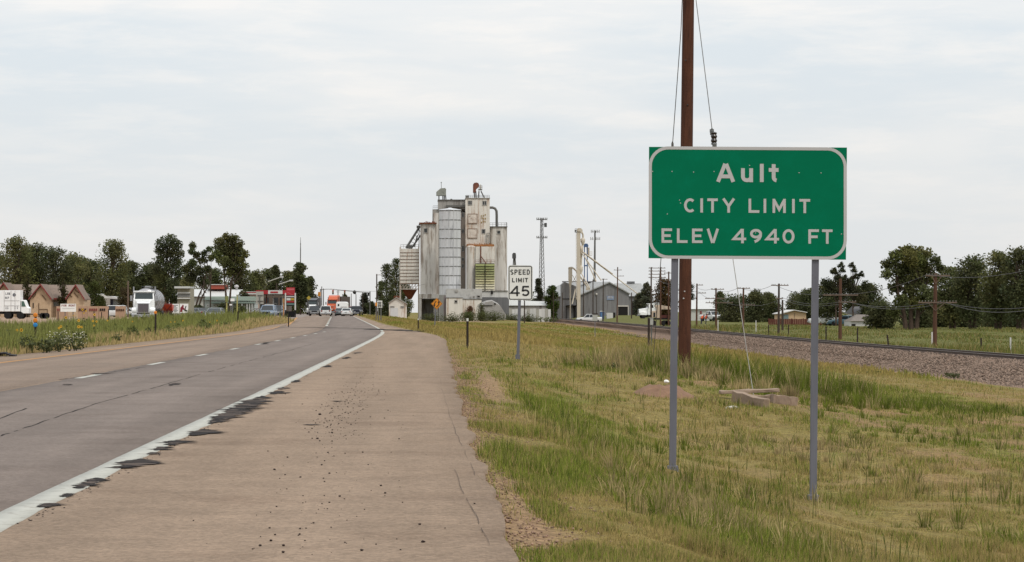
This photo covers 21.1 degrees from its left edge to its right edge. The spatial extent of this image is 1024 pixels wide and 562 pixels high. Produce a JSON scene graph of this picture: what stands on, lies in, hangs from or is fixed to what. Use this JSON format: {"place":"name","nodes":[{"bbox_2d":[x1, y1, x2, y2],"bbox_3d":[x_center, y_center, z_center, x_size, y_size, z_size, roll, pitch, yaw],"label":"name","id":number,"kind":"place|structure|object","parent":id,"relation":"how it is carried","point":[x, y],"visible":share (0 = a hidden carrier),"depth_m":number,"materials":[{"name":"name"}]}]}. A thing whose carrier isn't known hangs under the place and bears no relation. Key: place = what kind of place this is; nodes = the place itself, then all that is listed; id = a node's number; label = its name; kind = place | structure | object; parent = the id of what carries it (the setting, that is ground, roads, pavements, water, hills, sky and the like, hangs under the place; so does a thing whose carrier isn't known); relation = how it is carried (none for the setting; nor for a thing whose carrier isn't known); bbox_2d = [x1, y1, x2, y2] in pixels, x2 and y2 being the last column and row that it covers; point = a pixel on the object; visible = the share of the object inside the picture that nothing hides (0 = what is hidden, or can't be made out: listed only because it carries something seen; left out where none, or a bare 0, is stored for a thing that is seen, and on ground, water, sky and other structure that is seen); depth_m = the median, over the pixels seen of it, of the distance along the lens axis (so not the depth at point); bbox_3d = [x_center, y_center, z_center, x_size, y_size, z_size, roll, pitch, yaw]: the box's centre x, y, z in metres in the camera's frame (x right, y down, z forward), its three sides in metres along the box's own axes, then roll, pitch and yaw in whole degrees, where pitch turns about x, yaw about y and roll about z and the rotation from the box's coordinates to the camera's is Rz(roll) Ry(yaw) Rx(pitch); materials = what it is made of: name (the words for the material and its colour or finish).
{"place":"outdoors","nodes":[
{"label":"outdoors","id":0,"kind":"place"},
{"bbox_2d":[0,313,518,561],"bbox_3d":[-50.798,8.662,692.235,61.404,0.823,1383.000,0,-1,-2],"label":"road","id":1,"kind":"structure","parent":0,"point":[74,424],"depth_m":22.45,"materials":[{"name":"concrete"}]},
{"bbox_2d":[17,354,445,554],"bbox_3d":[-2.519,1.685,47.958,2.334,0.010,69.957,0,-1,-2],"label":"shoulder grit","id":2,"kind":"object","parent":1,"relation":"on","point":[308,462],"visible":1,"depth_m":22.58,"materials":[{"name":"gravel"}]},
{"bbox_2d":[325,295,339,314],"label":"semi truck","id":3,"kind":"object","parent":1,"relation":"on","point":[333,300],"visible":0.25,"depth_m":561.19,"materials":[{"name":"orange metal"}]},
{"bbox_2d":[278,314,313,317],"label":"oncoming road","id":4,"kind":"structure","parent":0,"point":[301,315],"depth_m":527.12,"materials":[{"name":"concrete"}]},
{"bbox_2d":[260,304,277,316],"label":"suv","id":5,"kind":"object","parent":4,"relation":"on","point":[272,309],"visible":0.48,"depth_m":383.46,"materials":[{"name":"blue metal"}]},
{"bbox_2d":[0,312,1023,561],"bbox_3d":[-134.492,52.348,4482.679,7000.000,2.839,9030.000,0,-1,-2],"label":"ground","id":6,"kind":"structure","parent":0,"point":[550,532],"depth_m":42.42,"materials":[{"name":"plant"}]},
{"bbox_2d":[0,290,30,318],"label":"box truck","id":7,"kind":"object","parent":6,"relation":"on","point":[12,302],"visible":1,"depth_m":365.19,"materials":[{"name":"white metal"}]},
{"bbox_2d":[0,235,41,284],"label":"tree","id":8,"kind":"object","parent":6,"relation":"on","point":[14,245],"visible":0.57,"depth_m":497.17,"materials":[{"name":"green plant"}]},
{"bbox_2d":[22,274,31,316],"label":"tree","id":9,"kind":"object","parent":6,"relation":"on","point":[28,289],"visible":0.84,"depth_m":422.80,"materials":[{"name":"green plant"}]},
{"bbox_2d":[19,242,50,284],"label":"tree","id":10,"kind":"object","parent":6,"relation":"on","point":[37,249],"visible":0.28,"depth_m":506.98,"materials":[{"name":"green plant"}]},
{"bbox_2d":[0,282,90,317],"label":"stone building","id":11,"kind":"structure","parent":6,"relation":"on","point":[42,298],"depth_m":421.18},
{"bbox_2d":[36,338,56,352],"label":"weed bush","id":12,"kind":"object","parent":6,"relation":"on","point":[47,346],"visible":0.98,"depth_m":77.41,"materials":[{"name":"green plant"}]},
{"bbox_2d":[32,245,81,284],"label":"tree","id":13,"kind":"object","parent":6,"relation":"on","point":[52,257],"visible":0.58,"depth_m":501.61,"materials":[{"name":"green plant"}]},
{"bbox_2d":[48,330,68,351],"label":"weed bush","id":14,"kind":"object","parent":6,"relation":"on","point":[57,341],"visible":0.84,"depth_m":79.28,"materials":[{"name":"green plant"}]},
{"bbox_2d":[57,272,68,304],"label":"tree","id":15,"kind":"object","parent":6,"relation":"on","point":[64,291],"visible":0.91,"depth_m":423.00,"materials":[{"name":"green plant"}]},
{"bbox_2d":[57,251,91,288],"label":"tree","id":16,"kind":"object","parent":6,"relation":"on","point":[74,256],"visible":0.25,"depth_m":517.10,"materials":[{"name":"green plant"}]},
{"bbox_2d":[65,331,86,350],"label":"weed bush","id":17,"kind":"object","parent":6,"relation":"on","point":[79,345],"visible":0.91,"depth_m":81.18,"materials":[{"name":"green plant"}]},
{"bbox_2d":[78,259,104,289],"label":"tree","id":18,"kind":"object","parent":6,"relation":"on","point":[91,270],"visible":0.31,"depth_m":536.94,"materials":[{"name":"green plant"}]},
{"bbox_2d":[85,280,107,305],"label":"tree","id":19,"kind":"object","parent":6,"relation":"on","point":[94,290],"visible":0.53,"depth_m":457.44,"materials":[{"name":"green plant"}]},
{"bbox_2d":[89,238,135,296],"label":"tree","id":20,"kind":"object","parent":6,"relation":"on","point":[114,251],"visible":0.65,"depth_m":497.30,"materials":[{"name":"green plant"}]},
{"bbox_2d":[115,287,132,307],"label":"tree","id":21,"kind":"object","parent":6,"relation":"on","point":[123,299],"visible":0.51,"depth_m":452.82,"materials":[{"name":"green plant"}]},
{"bbox_2d":[118,260,146,302],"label":"tree","id":22,"kind":"object","parent":6,"relation":"on","point":[134,267],"visible":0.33,"depth_m":556.39,"materials":[{"name":"green plant"}]},
{"bbox_2d":[12,317,253,338],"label":"median forbs","id":23,"kind":"object","parent":6,"relation":"on","point":[134,329],"visible":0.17,"depth_m":137.25,"materials":[{"name":"green plant"}]},
{"bbox_2d":[130,287,157,316],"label":"semi truck","id":24,"kind":"object","parent":6,"relation":"on","point":[143,302],"visible":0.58,"depth_m":286.44,"materials":[{"name":"white metal"}]},
{"bbox_2d":[0,308,294,355],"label":"median weeds","id":25,"kind":"object","parent":6,"relation":"on","point":[103,335],"visible":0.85,"depth_m":137.78,"materials":[{"name":"green plant"}]},
{"bbox_2d":[135,261,160,289],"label":"tree","id":26,"kind":"object","parent":6,"relation":"on","point":[148,280],"visible":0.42,"depth_m":556.91,"materials":[{"name":"green plant"}]},
{"bbox_2d":[139,286,164,318],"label":"tank trailer","id":27,"kind":"object","parent":6,"relation":"on","point":[159,303],"visible":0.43,"depth_m":293.06,"materials":[{"name":"metal"}]},
{"bbox_2d":[148,233,184,313],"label":"tree","id":28,"kind":"object","parent":6,"relation":"on","point":[163,263],"visible":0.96,"depth_m":467.95,"materials":[{"name":"green plant"}]},
{"bbox_2d":[174,286,194,314],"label":"cream shop","id":29,"kind":"structure","parent":6,"relation":"on","point":[185,294],"depth_m":423.68,"materials":[{"name":"metal"}]},
{"bbox_2d":[182,241,213,304],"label":"tree","id":30,"kind":"object","parent":6,"relation":"on","point":[193,276],"visible":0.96,"depth_m":463.54,"materials":[{"name":"green plant"}]},
{"bbox_2d":[177,284,240,305],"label":"metal building","id":31,"kind":"structure","parent":6,"relation":"on","point":[217,289],"depth_m":504.37,"materials":[{"name":"white metal"}]},
{"bbox_2d":[196,267,227,288],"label":"tree","id":32,"kind":"object","parent":6,"relation":"on","point":[216,275],"visible":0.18,"depth_m":557.71,"materials":[{"name":"green plant"}]},
{"bbox_2d":[202,296,257,311],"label":"green roof building","id":33,"kind":"structure","parent":6,"relation":"on","point":[248,302],"depth_m":453.87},
{"bbox_2d":[211,233,250,310],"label":"tree","id":34,"kind":"object","parent":6,"relation":"on","point":[232,251],"visible":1,"depth_m":448.51,"materials":[{"name":"green plant"}]},
{"bbox_2d":[227,273,257,290],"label":"tree","id":35,"kind":"object","parent":6,"relation":"on","point":[243,284],"visible":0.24,"depth_m":577.69,"materials":[{"name":"green plant"}]},
{"bbox_2d":[248,269,268,290],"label":"tree","id":36,"kind":"object","parent":6,"relation":"on","point":[259,279],"visible":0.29,"depth_m":598.33,"materials":[{"name":"green plant"}]},
{"bbox_2d":[269,265,281,289],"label":"tree","id":37,"kind":"object","parent":6,"relation":"on","point":[275,270],"visible":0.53,"depth_m":618.10,"materials":[{"name":"green plant"}]},
{"bbox_2d":[260,295,291,310],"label":"station shop","id":38,"kind":"structure","parent":6,"relation":"on","point":[278,299],"depth_m":527.84},
{"bbox_2d":[285,287,295,316],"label":"price sign","id":39,"kind":"object","parent":6,"relation":"on","point":[290,296],"visible":0.86,"depth_m":419.17,"materials":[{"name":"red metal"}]},
{"bbox_2d":[279,270,301,312],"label":"tree","id":40,"kind":"object","parent":6,"relation":"on","point":[287,275],"visible":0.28,"depth_m":637.74,"materials":[{"name":"green plant"}]},
{"bbox_2d":[290,262,310,314],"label":"tree","id":41,"kind":"object","parent":6,"relation":"on","point":[301,286],"visible":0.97,"depth_m":608.29,"materials":[{"name":"green plant"}]},
{"bbox_2d":[303,276,318,313],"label":"tree","id":42,"kind":"object","parent":6,"relation":"on","point":[311,286],"visible":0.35,"depth_m":678.23,"materials":[{"name":"green plant"}]},
{"bbox_2d":[375,263,398,315],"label":"tree","id":43,"kind":"object","parent":6,"relation":"on","point":[388,296],"visible":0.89,"depth_m":758.68,"materials":[{"name":"green plant"}]},
{"bbox_2d":[389,258,404,301],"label":"tree","id":44,"kind":"object","parent":6,"relation":"on","point":[396,265],"visible":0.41,"depth_m":769.16,"materials":[{"name":"green plant"}]},
{"bbox_2d":[388,297,406,317],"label":"white house","id":45,"kind":"structure","parent":6,"relation":"on","point":[398,307],"depth_m":639.46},
{"bbox_2d":[397,284,414,316],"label":"tree","id":46,"kind":"object","parent":6,"relation":"on","point":[409,306],"visible":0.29,"depth_m":788.66,"materials":[{"name":"green plant"}]},
{"bbox_2d":[400,226,419,318],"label":"grain dryer","id":47,"kind":"object","parent":6,"relation":"on","point":[409,265],"visible":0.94,"depth_m":703.64,"materials":[{"name":"grey metal"}]},
{"bbox_2d":[439,208,460,320],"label":"steel grain bin","id":48,"kind":"object","parent":6,"relation":"on","point":[449,248],"visible":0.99,"depth_m":689.67,"materials":[{"name":"metal"}]},
{"bbox_2d":[444,289,481,320],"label":"white shed","id":49,"kind":"structure","parent":6,"relation":"on","point":[458,301],"depth_m":681.50,"materials":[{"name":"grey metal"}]},
{"bbox_2d":[419,182,507,320],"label":"grain elevator","id":50,"kind":"object","parent":6,"relation":"on","point":[483,255],"visible":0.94,"depth_m":700.83,"materials":[{"name":"concrete"}]},
{"bbox_2d":[480,300,505,319],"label":"tarped heap","id":51,"kind":"object","parent":6,"relation":"on","point":[491,305],"visible":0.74,"depth_m":670.15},
{"bbox_2d":[482,290,508,318],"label":"grey shed","id":52,"kind":"structure","parent":6,"relation":"on","point":[500,298],"depth_m":690.25,"materials":[{"name":"metal"}]},
{"bbox_2d":[508,265,532,358],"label":"speed limit sign","id":53,"kind":"object","parent":6,"relation":"on","point":[520,282],"visible":0.96,"depth_m":72.04,"materials":[{"name":"white metal"}]},
{"bbox_2d":[509,300,547,308],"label":"white house","id":54,"kind":"structure","parent":6,"relation":"on","point":[513,304],"depth_m":700.70,"materials":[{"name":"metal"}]},
{"bbox_2d":[509,309,550,321],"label":"pale fence","id":55,"kind":"object","parent":6,"relation":"on","point":[544,313],"visible":0.55,"depth_m":640.40,"materials":[{"name":"metal"}]},
{"bbox_2d":[534,278,543,300],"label":"tree","id":56,"kind":"object","parent":6,"relation":"on","point":[539,290],"visible":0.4,"depth_m":720.22,"materials":[{"name":"green plant"}]},
{"bbox_2d":[537,218,546,300],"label":"lattice tower","id":57,"kind":"structure","parent":6,"relation":"on","point":[542,238],"depth_m":760.69,"materials":[{"name":"grey metal"}]},
{"bbox_2d":[543,285,559,317],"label":"tree","id":58,"kind":"object","parent":6,"relation":"on","point":[550,290],"visible":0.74,"depth_m":700.13,"materials":[{"name":"green plant"}]},
{"bbox_2d":[568,267,589,318],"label":"bucket elevator","id":59,"kind":"object","parent":6,"relation":"on","point":[570,275],"visible":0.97,"depth_m":745.88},
{"bbox_2d":[534,281,629,318],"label":"grain shed","id":60,"kind":"structure","parent":6,"relation":"on","point":[610,297],"depth_m":751.06,"materials":[{"name":"metal"}]},
{"bbox_2d":[572,228,636,317],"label":"bucket elevator","id":61,"kind":"object","parent":6,"relation":"on","point":[579,250],"visible":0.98,"depth_m":742.88,"materials":[{"name":"grey metal"}]},
{"bbox_2d":[614,281,642,314],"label":"grain shed","id":62,"kind":"structure","parent":6,"relation":"on","point":[636,287],"depth_m":770.26,"materials":[{"name":"metal"}]},
{"bbox_2d":[640,281,654,316],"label":"tree","id":63,"kind":"object","parent":6,"relation":"on","point":[645,299],"visible":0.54,"depth_m":640.81,"materials":[{"name":"green plant"}]},
{"bbox_2d":[358,314,942,379],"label":"field grass","id":64,"kind":"structure","parent":6,"relation":"on","point":[497,331],"depth_m":194.56,"materials":[{"name":"plant"}]},
{"bbox_2d":[637,301,670,317],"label":"semi truck","id":65,"kind":"object","parent":6,"relation":"on","point":[643,312],"visible":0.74,"depth_m":600.47,"materials":[{"name":"white metal"}]},
{"bbox_2d":[652,305,670,325],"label":"crane truck","id":66,"kind":"object","parent":6,"relation":"on","point":[664,318],"visible":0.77,"depth_m":451.18,"materials":[{"name":"white metal"}]},
{"bbox_2d":[633,384,696,398],"bbox_3d":[2.788,2.130,52.564,1.663,0.350,2.018,0,-1,-2],"label":"dirt mound","id":67,"kind":"object","parent":6,"relation":"on","point":[650,389],"visible":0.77,"depth_m":52.17,"materials":[{"name":"soil"}]},
{"bbox_2d":[652,278,678,317],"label":"tree","id":68,"kind":"object","parent":6,"relation":"on","point":[664,293],"visible":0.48,"depth_m":600.54,"materials":[{"name":"green plant"}]},
{"bbox_2d":[678,0,693,369],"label":"utility pole","id":69,"kind":"object","parent":6,"relation":"on","point":[684,326],"visible":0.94,"depth_m":66.08,"materials":[{"name":"brown wood"}]},
{"bbox_2d":[654,0,682,346],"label":"guy wire","id":70,"kind":"object","parent":69,"relation":"attached to","point":[672,143],"visible":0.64,"depth_m":67.30,"materials":[{"name":"metal"}]},
{"bbox_2d":[696,1,753,394],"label":"guy wire","id":71,"kind":"object","parent":69,"relation":"attached to","point":[713,137],"visible":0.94,"depth_m":62.06,"materials":[{"name":"metal"}]},
{"bbox_2d":[691,300,714,320],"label":"metal building","id":72,"kind":"structure","parent":6,"relation":"on","point":[703,306],"depth_m":522.20,"materials":[{"name":"metal"}]},
{"bbox_2d":[709,292,747,321],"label":"tree","id":73,"kind":"object","parent":6,"relation":"on","point":[729,312],"visible":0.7,"depth_m":480.73,"materials":[{"name":"green plant"}]},
{"bbox_2d":[648,146,846,500],"bbox_3d":[2.546,0.544,29.735,2.152,3.993,0.140,0,-1,-2],"label":"city limit sign","id":74,"kind":"object","parent":6,"relation":"on","point":[747,202],"visible":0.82,"depth_m":29.70,"materials":[{"name":"green metal"}]},
{"bbox_2d":[719,388,779,393],"bbox_3d":[4.610,2.137,53.489,1.150,0.076,0.315,-2,0,-5],"label":"concrete block","id":75,"kind":"object","parent":6,"relation":"on","point":[751,391],"depth_m":53.35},
{"bbox_2d":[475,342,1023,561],"bbox_3d":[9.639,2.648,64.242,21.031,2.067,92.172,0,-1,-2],"label":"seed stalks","id":76,"kind":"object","parent":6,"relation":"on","point":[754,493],"visible":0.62,"depth_m":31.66,"materials":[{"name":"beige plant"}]},
{"bbox_2d":[731,391,769,406],"bbox_3d":[4.502,2.264,51.868,0.183,0.248,0.950,0,7,-34],"label":"concrete block","id":77,"kind":"object","parent":6,"relation":"on","point":[746,397],"depth_m":51.81,"materials":[{"name":"concrete"}]},
{"bbox_2d":[740,288,770,321],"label":"tree","id":78,"kind":"object","parent":6,"relation":"on","point":[753,313],"visible":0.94,"depth_m":470.76,"materials":[{"name":"green plant"}]},
{"bbox_2d":[760,291,781,321],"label":"tree","id":79,"kind":"object","parent":6,"relation":"on","point":[773,305],"visible":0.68,"depth_m":480.70,"materials":[{"name":"green plant"}]},
{"bbox_2d":[770,394,797,405],"bbox_3d":[5.249,2.312,53.108,0.500,0.208,0.220,8,-3,-14],"label":"concrete block","id":80,"kind":"object","parent":6,"relation":"on","point":[784,399],"depth_m":53.02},
{"bbox_2d":[548,319,1023,386],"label":"ballast","id":81,"kind":"structure","parent":6,"relation":"on","point":[660,332],"depth_m":318.76,"materials":[{"name":"gravel"}]},
{"bbox_2d":[555,318,1023,360],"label":"railway track","id":82,"kind":"structure","parent":81,"relation":"on","point":[945,351],"depth_m":189.27,"materials":[{"name":"brown metal"}]},
{"bbox_2d":[691,333,1023,387],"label":"ballast stones","id":83,"kind":"object","parent":81,"relation":"on","point":[997,376],"visible":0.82,"depth_m":159.37,"materials":[{"name":"gravel"}]},
{"bbox_2d":[772,310,806,323],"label":"tan house","id":84,"kind":"structure","parent":6,"relation":"on","point":[793,314],"depth_m":441.54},
{"bbox_2d":[781,291,801,310],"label":"tree","id":85,"kind":"object","parent":6,"relation":"on","point":[791,304],"visible":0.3,"depth_m":470.44,"materials":[{"name":"green plant"}]},
{"bbox_2d":[768,318,820,324],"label":"wooden fence","id":86,"kind":"object","parent":6,"relation":"on","point":[791,321],"visible":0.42,"depth_m":421.42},
{"bbox_2d":[792,288,825,318],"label":"tree","id":87,"kind":"object","parent":6,"relation":"on","point":[804,297],"visible":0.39,"depth_m":450.27,"materials":[{"name":"green plant"}]},
{"bbox_2d":[808,280,845,325],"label":"tree","id":88,"kind":"object","parent":6,"relation":"on","point":[824,309],"visible":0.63,"depth_m":400.54,"materials":[{"name":"green plant"}]},
{"bbox_2d":[820,262,855,325],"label":"tree","id":89,"kind":"object","parent":6,"relation":"on","point":[831,286],"visible":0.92,"depth_m":391.33,"materials":[{"name":"green plant"}]},
{"bbox_2d":[657,323,1023,354],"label":"railside weeds","id":90,"kind":"object","parent":6,"relation":"on","point":[967,347],"visible":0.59,"depth_m":268.96,"materials":[{"name":"green plant"}]},
{"bbox_2d":[823,279,857,339],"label":"utility pole","id":91,"kind":"object","parent":6,"relation":"on","point":[840,295],"visible":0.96,"depth_m":261.90,"materials":[{"name":"brown wood"}]},
{"bbox_2d":[836,262,870,315],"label":"tree","id":92,"kind":"object","parent":6,"relation":"on","point":[865,285],"visible":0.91,"depth_m":391.43,"materials":[{"name":"green plant"}]},
{"bbox_2d":[844,314,868,325],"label":"white garage","id":93,"kind":"structure","parent":6,"relation":"on","point":[856,320],"depth_m":387.49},
{"bbox_2d":[857,283,888,313],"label":"tree","id":94,"kind":"object","parent":6,"relation":"on","point":[872,296],"visible":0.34,"depth_m":401.06,"materials":[{"name":"green plant"}]},
{"bbox_2d":[861,300,897,328],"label":"tree","id":95,"kind":"object","parent":6,"relation":"on","point":[877,317],"visible":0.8,"depth_m":330.69,"materials":[{"name":"green plant"}]},
{"bbox_2d":[879,243,945,329],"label":"tree","id":96,"kind":"object","parent":6,"relation":"on","point":[913,264],"visible":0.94,"depth_m":321.09,"materials":[{"name":"green plant"}]},
{"bbox_2d":[897,296,940,327],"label":"tree","id":97,"kind":"object","parent":6,"relation":"on","point":[926,320],"visible":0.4,"depth_m":350.44,"materials":[{"name":"green plant"}]},
{"bbox_2d":[918,273,956,346],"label":"utility pole","id":98,"kind":"object","parent":6,"relation":"on","point":[934,307],"visible":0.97,"depth_m":213.93,"materials":[{"name":"brown wood"}]},
{"bbox_2d":[930,266,970,327],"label":"tree","id":99,"kind":"object","parent":6,"relation":"on","point":[950,318],"visible":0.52,"depth_m":341.33,"materials":[{"name":"green plant"}]},
{"bbox_2d":[945,253,993,328],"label":"tree","id":100,"kind":"object","parent":6,"relation":"on","point":[966,295],"visible":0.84,"depth_m":331.22,"materials":[{"name":"green plant"}]},
{"bbox_2d":[972,249,1017,328],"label":"tree","id":101,"kind":"object","parent":6,"relation":"on","point":[991,292],"visible":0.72,"depth_m":321.23,"materials":[{"name":"green plant"}]},
{"bbox_2d":[995,245,1023,329],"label":"tree","id":102,"kind":"object","parent":6,"relation":"on","point":[1016,290],"visible":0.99,"depth_m":316.52,"materials":[{"name":"green plant"}]},
{"bbox_2d":[0,0,1023,312],"label":"sky","id":103,"kind":"structure","parent":0,"point":[337,126],"materials":[{"name":"white"}]},
{"bbox_2d":[449,347,630,561],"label":"verge gravel","id":104,"kind":"structure","parent":0,"point":[515,497],"depth_m":19.55,"materials":[{"name":"gravel"}]},
{"bbox_2d":[491,334,1023,420],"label":"tall grass","id":105,"kind":"structure","parent":0,"point":[724,371],"depth_m":65.53,"materials":[{"name":"plant"}]},
{"bbox_2d":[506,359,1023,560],"bbox_3d":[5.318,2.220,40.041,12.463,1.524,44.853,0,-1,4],"label":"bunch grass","id":106,"kind":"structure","parent":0,"point":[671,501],"depth_m":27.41,"materials":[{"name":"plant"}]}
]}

